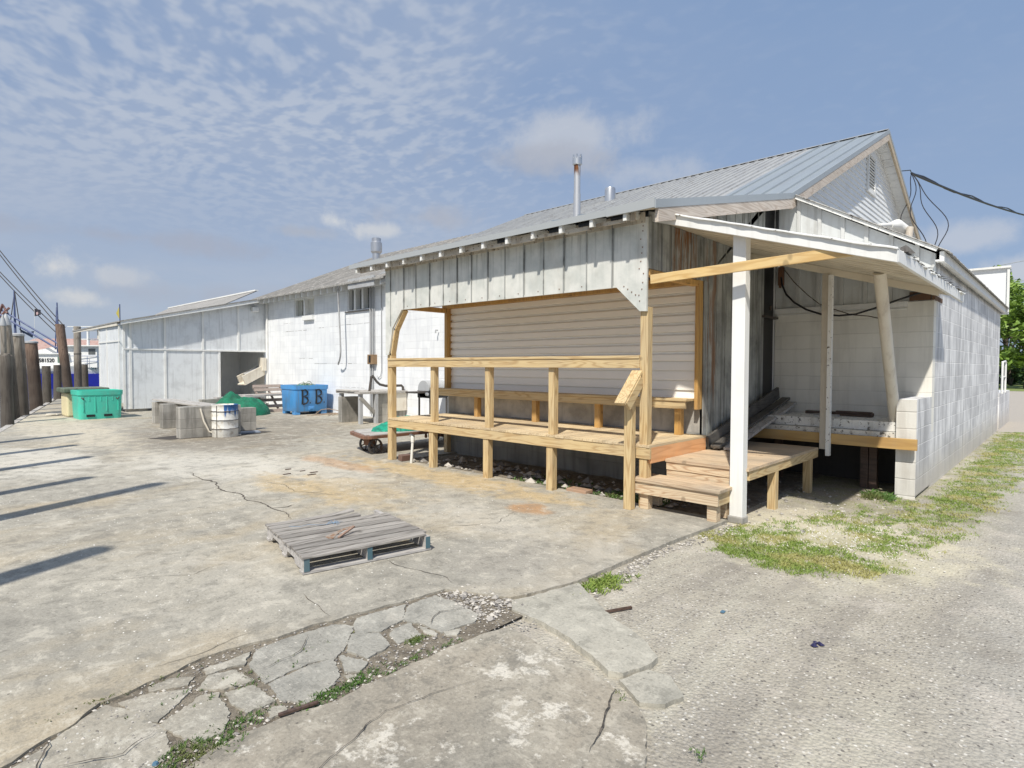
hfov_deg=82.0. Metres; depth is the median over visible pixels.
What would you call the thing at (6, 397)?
piling
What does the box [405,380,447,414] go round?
gas grill
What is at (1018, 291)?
broadleaf tree
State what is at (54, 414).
board scrap
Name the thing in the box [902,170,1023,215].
service wire
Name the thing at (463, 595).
gravel
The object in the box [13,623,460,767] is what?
crumbled concrete
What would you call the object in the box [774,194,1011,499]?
block annex
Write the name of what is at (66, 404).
bin
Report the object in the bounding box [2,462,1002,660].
shells
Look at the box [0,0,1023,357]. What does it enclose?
sky
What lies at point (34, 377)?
piling
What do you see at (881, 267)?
loading canopy
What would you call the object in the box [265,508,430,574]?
wooden pallet
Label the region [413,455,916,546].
rubble
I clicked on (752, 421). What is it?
plank
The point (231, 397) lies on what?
net pile
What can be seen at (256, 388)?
leaning pallet
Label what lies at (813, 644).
cloth scrap
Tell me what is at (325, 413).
loose rope
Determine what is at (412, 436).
standpipe
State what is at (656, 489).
entry step
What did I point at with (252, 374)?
fish chute
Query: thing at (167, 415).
block stack
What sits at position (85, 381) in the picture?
piling
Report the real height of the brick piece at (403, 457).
0.090 m
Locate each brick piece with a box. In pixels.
[398,453,409,461]
[566,486,592,493]
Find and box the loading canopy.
[649,211,964,524]
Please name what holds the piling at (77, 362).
in the water
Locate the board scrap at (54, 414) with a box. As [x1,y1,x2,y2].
[46,413,61,414]
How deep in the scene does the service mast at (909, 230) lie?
14.60 m
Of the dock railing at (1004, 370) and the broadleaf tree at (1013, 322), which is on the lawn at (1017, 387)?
the broadleaf tree at (1013, 322)
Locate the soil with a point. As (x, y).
(758, 488)
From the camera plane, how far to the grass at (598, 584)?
5.56 m
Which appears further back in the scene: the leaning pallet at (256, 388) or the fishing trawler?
the fishing trawler
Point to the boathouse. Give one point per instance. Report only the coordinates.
(42, 344)
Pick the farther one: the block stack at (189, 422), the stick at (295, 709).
the block stack at (189, 422)
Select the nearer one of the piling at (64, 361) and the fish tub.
the fish tub
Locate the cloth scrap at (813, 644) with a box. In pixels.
[811,641,824,646]
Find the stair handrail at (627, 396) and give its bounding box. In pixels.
[614,370,642,509]
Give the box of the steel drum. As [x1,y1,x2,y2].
[211,404,238,437]
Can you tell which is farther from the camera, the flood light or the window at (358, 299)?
the window at (358, 299)
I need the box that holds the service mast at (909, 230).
[900,174,948,246]
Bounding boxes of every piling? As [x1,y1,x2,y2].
[0,314,6,354]
[0,355,13,427]
[4,314,20,419]
[12,333,29,415]
[25,341,42,411]
[42,366,51,403]
[53,365,61,399]
[55,324,72,386]
[73,326,81,386]
[82,364,88,386]
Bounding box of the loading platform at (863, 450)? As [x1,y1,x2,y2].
[748,411,917,488]
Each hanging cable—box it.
[780,277,920,316]
[784,270,877,317]
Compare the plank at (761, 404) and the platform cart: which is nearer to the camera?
the plank at (761, 404)
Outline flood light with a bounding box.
[879,219,907,233]
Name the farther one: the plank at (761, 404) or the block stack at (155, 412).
the block stack at (155, 412)
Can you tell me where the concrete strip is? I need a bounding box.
[512,583,683,708]
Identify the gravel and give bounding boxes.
[10,523,1023,767]
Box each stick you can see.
[278,700,318,716]
[605,606,631,612]
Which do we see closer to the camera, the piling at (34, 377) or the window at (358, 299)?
the window at (358, 299)
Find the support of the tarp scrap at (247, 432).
on the concrete pad
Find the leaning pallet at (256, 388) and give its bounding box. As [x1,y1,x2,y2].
[252,384,282,411]
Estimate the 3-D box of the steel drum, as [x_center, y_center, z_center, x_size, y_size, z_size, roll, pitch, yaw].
[-6.276,0.793,12.883,0.562,0.700,0.561,2,2,43]
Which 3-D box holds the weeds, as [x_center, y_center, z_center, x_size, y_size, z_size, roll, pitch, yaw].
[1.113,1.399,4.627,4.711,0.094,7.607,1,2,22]
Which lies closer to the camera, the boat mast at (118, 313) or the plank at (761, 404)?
the plank at (761, 404)
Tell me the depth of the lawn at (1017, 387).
47.90 m
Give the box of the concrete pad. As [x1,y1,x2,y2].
[149,430,271,439]
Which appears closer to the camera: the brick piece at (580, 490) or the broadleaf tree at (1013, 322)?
the brick piece at (580, 490)
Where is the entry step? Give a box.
[635,473,731,522]
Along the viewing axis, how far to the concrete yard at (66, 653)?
5.17 m
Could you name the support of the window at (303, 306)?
in the block warehouse
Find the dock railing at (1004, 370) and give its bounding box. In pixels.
[1001,360,1006,393]
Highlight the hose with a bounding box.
[200,409,240,434]
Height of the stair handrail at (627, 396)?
1.511 m
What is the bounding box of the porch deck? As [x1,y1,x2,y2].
[387,307,705,506]
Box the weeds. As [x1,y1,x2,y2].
[36,474,896,767]
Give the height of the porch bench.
0.455 m
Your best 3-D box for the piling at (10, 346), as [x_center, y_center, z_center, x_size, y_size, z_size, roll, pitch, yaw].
[-15.173,0.428,17.842,0.429,5.070,0.285,-1,2,-31]
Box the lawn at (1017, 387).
[999,382,1023,390]
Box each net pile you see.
[215,391,270,415]
[371,415,415,431]
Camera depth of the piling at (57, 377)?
26.73 m
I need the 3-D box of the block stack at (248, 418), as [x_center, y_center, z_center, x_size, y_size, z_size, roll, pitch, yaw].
[-6.492,0.839,14.001,0.250,0.540,0.720,2,2,43]
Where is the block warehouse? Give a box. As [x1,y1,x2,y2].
[251,233,476,416]
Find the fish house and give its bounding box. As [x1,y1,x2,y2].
[349,128,920,479]
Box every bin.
[56,387,108,416]
[70,389,122,419]
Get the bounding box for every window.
[295,296,313,317]
[348,287,371,310]
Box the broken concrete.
[248,595,478,704]
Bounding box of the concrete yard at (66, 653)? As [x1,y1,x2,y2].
[0,399,727,767]
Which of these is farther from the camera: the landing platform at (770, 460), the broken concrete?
the landing platform at (770, 460)
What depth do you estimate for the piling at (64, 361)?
29.65 m
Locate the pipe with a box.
[762,210,777,405]
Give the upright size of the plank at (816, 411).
0.040 m
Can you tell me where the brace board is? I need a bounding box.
[650,250,853,283]
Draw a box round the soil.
[8,454,823,767]
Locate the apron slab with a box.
[185,627,646,767]
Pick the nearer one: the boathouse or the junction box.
the junction box
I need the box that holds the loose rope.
[307,408,337,415]
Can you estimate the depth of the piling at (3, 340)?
17.42 m
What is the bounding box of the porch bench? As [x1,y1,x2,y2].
[430,388,693,434]
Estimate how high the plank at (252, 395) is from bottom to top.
0.080 m
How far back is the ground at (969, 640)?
3.41 m
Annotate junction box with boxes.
[778,267,784,287]
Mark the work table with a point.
(350, 408)
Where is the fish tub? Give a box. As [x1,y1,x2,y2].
[280,381,327,414]
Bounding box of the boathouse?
[30,339,122,349]
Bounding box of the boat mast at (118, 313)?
[116,304,120,320]
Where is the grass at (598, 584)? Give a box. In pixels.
[574,432,1023,595]
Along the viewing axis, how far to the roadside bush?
52.01 m
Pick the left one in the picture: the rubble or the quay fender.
the quay fender
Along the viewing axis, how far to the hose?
12.66 m
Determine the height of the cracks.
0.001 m
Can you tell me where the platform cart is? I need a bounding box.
[350,428,443,453]
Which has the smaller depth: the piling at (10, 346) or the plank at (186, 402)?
the plank at (186, 402)
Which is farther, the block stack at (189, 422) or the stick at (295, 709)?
the block stack at (189, 422)
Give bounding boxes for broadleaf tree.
[993,265,1023,354]
[999,277,1023,387]
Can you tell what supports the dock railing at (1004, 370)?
attached to the block annex
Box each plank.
[152,399,213,405]
[213,393,281,398]
[706,387,779,448]
[710,397,789,448]
[723,402,796,449]
[805,410,873,414]
[835,410,873,417]
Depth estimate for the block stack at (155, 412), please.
15.68 m
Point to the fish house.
(572, 279)
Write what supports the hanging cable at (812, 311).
hanging from the loading canopy
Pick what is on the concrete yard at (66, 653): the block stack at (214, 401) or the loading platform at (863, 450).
the block stack at (214, 401)
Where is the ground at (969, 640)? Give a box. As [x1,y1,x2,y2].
[95,386,1023,767]
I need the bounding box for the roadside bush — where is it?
[999,364,1023,384]
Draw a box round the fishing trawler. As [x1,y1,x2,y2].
[0,251,98,388]
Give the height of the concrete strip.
0.100 m
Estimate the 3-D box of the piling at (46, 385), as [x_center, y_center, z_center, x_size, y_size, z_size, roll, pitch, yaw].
[-19.556,0.988,24.786,0.372,3.505,0.338,2,2,43]
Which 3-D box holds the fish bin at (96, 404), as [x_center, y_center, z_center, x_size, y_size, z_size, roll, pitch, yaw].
[-12.160,0.581,17.268,1.050,0.820,1.121,2,2,43]
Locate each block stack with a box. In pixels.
[152,402,167,423]
[159,403,188,428]
[176,405,240,438]
[199,399,219,403]
[241,407,255,430]
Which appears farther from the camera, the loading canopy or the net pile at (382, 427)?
the net pile at (382, 427)
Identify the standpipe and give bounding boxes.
[409,434,414,462]
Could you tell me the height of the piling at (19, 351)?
4.530 m
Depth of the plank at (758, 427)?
8.06 m
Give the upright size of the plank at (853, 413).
0.068 m
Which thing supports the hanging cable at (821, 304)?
hanging from the loading canopy
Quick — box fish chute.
[237,358,266,384]
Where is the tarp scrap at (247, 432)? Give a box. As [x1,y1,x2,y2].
[239,430,260,433]
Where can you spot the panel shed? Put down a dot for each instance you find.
(211, 348)
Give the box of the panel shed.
[72,290,265,411]
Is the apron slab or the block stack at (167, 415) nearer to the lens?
the apron slab
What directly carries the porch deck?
on the concrete yard at (66, 653)
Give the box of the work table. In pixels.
[336,375,406,423]
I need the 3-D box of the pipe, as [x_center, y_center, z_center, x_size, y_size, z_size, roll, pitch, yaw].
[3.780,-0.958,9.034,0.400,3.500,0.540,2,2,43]
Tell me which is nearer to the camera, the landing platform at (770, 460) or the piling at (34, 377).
the landing platform at (770, 460)
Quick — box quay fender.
[0,399,54,432]
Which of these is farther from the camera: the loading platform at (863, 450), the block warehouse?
the block warehouse
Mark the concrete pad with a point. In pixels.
(170, 437)
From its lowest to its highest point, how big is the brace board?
0.185 m
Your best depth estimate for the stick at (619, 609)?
3.81 m
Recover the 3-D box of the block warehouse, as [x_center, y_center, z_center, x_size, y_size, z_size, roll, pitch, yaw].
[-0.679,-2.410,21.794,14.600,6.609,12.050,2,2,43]
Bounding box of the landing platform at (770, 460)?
[665,441,817,509]
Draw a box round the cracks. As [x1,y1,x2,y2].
[36,473,614,767]

